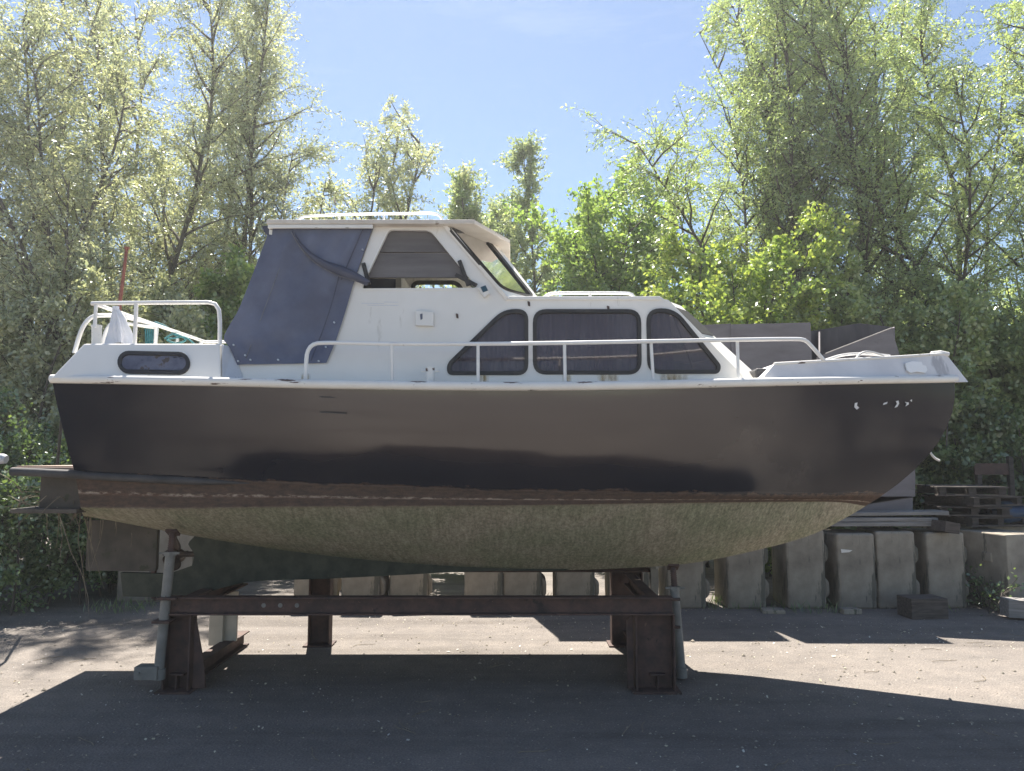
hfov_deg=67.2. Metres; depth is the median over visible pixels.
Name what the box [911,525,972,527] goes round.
concrete block
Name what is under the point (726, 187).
willow tree
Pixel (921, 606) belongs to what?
timber block
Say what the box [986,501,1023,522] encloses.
tarpaulin roll
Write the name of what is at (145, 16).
willow tree
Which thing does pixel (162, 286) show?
leafy shrub
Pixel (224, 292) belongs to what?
leafy shrub
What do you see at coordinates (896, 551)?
concrete block
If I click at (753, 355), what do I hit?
plywood box
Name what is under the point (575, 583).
concrete block
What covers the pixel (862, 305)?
leafy shrub
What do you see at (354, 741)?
ground
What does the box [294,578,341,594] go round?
concrete block
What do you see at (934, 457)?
plastic strap
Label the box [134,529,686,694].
boat cradle
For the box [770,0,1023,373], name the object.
willow tree
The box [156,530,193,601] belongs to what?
concrete block
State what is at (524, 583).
concrete block
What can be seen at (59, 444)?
thin pole
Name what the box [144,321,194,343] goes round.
rope
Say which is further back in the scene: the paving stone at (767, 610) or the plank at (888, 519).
the plank at (888, 519)
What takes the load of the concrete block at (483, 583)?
on the ground
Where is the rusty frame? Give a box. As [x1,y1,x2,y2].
[973,456,1015,523]
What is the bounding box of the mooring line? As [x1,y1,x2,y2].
[946,425,947,445]
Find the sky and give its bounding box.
[0,0,1023,344]
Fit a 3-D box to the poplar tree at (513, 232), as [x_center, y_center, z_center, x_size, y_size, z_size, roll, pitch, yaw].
[0.696,-1.930,21.870,4.878,11.727,5.306,-2,-6,18]
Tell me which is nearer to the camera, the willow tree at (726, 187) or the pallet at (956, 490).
the pallet at (956, 490)
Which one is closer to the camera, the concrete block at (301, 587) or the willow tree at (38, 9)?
the concrete block at (301, 587)
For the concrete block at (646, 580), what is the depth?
9.64 m
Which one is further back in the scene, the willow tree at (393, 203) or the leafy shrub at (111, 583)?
the willow tree at (393, 203)
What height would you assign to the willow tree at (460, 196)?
9.682 m
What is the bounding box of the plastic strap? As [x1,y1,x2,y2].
[930,452,939,461]
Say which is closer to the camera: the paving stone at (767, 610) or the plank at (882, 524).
the paving stone at (767, 610)
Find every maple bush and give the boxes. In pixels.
[501,150,722,299]
[638,200,859,566]
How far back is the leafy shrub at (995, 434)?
12.02 m
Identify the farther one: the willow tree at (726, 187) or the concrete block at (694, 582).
the willow tree at (726, 187)
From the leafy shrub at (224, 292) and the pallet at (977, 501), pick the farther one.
the leafy shrub at (224, 292)
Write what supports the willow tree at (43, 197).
on the ground
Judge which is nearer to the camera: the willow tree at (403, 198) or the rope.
the rope
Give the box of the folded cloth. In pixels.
[104,306,132,343]
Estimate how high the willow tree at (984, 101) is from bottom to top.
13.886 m
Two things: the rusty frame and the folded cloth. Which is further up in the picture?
the folded cloth
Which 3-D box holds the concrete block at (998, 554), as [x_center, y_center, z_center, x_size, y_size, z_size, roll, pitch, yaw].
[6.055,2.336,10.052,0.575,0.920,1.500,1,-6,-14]
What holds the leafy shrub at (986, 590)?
on the ground
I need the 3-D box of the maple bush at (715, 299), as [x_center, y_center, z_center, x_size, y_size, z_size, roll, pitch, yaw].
[3.996,-0.135,13.094,4.182,6.524,3.609,0,-5,0]
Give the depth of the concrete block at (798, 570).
9.50 m
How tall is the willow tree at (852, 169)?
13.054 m
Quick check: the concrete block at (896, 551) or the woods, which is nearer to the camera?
the concrete block at (896, 551)
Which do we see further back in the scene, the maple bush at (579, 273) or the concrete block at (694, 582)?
the maple bush at (579, 273)
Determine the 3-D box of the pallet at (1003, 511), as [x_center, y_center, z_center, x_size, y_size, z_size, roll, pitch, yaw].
[6.110,1.674,10.392,0.860,0.122,0.835,-1,-6,14]
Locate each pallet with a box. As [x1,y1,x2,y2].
[915,484,1008,495]
[921,503,1012,516]
[922,494,1023,506]
[931,513,1023,526]
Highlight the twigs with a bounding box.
[34,632,1023,770]
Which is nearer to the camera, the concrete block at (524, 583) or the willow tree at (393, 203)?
the concrete block at (524, 583)
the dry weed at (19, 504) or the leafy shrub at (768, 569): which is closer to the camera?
the dry weed at (19, 504)
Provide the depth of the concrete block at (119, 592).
9.89 m
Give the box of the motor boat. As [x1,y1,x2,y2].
[9,212,967,598]
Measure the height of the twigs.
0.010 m
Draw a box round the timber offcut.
[926,519,959,533]
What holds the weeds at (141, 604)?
on the ground
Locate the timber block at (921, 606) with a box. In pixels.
[897,594,948,619]
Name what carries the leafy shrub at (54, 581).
on the ground
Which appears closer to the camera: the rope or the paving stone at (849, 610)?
the rope
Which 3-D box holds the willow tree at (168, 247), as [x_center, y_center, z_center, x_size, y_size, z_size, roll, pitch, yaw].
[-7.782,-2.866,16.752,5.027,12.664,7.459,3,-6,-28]
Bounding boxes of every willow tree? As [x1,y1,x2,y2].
[0,0,143,417]
[0,0,201,571]
[2,0,284,334]
[26,0,302,342]
[145,0,348,336]
[275,93,447,219]
[356,151,489,287]
[420,167,499,287]
[560,0,874,322]
[699,0,1023,347]
[709,0,960,339]
[731,0,1023,412]
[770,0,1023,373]
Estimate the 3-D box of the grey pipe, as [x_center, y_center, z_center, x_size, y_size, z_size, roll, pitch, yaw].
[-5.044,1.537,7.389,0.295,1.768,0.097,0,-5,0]
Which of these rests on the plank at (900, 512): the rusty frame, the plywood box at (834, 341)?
the plywood box at (834, 341)
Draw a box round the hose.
[826,351,890,358]
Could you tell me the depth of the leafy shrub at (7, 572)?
9.07 m
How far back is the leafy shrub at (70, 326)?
11.66 m
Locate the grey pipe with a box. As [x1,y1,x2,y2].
[0,454,8,463]
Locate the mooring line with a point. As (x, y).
(946, 435)
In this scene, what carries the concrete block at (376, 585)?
on the ground
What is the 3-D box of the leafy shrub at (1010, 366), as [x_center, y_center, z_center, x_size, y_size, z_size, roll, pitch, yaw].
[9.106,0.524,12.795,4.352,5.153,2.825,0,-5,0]
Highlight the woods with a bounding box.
[117,259,1023,349]
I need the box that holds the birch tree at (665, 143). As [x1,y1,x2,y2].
[583,125,734,317]
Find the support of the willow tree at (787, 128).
on the ground
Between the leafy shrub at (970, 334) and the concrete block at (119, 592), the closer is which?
the concrete block at (119, 592)
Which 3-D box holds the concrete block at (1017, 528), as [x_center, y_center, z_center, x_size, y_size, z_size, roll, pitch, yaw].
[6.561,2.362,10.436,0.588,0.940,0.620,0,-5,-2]
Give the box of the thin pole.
[56,420,62,464]
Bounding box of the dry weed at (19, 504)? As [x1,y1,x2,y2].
[1,474,131,612]
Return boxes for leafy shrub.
[0,258,211,580]
[0,386,117,605]
[0,424,65,615]
[40,450,117,593]
[48,265,214,362]
[157,241,255,345]
[300,162,353,219]
[701,248,1000,529]
[762,270,1018,529]
[765,547,771,576]
[889,382,1023,527]
[936,287,1023,491]
[953,564,1023,615]
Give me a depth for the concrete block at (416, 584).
9.62 m
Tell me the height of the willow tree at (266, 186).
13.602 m
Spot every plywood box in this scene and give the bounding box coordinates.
[703,322,811,369]
[811,323,914,510]
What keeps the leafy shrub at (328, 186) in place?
on the ground
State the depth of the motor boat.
5.99 m
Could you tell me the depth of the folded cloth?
6.09 m
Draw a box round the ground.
[0,538,1023,770]
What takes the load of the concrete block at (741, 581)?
on the ground
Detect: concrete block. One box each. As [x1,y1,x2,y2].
[117,570,156,601]
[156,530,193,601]
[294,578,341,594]
[341,576,389,594]
[389,573,431,594]
[464,572,502,594]
[503,572,545,594]
[553,572,598,594]
[605,572,649,594]
[658,561,709,607]
[714,548,768,608]
[771,530,828,608]
[823,529,876,608]
[856,527,919,608]
[902,528,968,607]
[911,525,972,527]
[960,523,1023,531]
[960,527,1023,609]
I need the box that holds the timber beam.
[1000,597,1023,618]
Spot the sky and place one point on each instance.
(477, 74)
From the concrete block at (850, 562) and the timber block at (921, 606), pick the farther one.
the concrete block at (850, 562)
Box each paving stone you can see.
[760,607,784,613]
[838,607,861,614]
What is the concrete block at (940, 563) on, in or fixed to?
on the ground
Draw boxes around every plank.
[832,522,930,525]
[839,516,937,521]
[850,509,948,515]
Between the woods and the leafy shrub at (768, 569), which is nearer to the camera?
the leafy shrub at (768, 569)
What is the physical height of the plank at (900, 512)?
0.046 m
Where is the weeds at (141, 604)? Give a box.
[1,593,998,614]
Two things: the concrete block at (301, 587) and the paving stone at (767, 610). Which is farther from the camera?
the concrete block at (301, 587)
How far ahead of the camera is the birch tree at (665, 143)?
19.44 m
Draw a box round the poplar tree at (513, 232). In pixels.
[433,129,609,295]
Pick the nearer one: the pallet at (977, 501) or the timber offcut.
the timber offcut
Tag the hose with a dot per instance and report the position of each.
(871, 353)

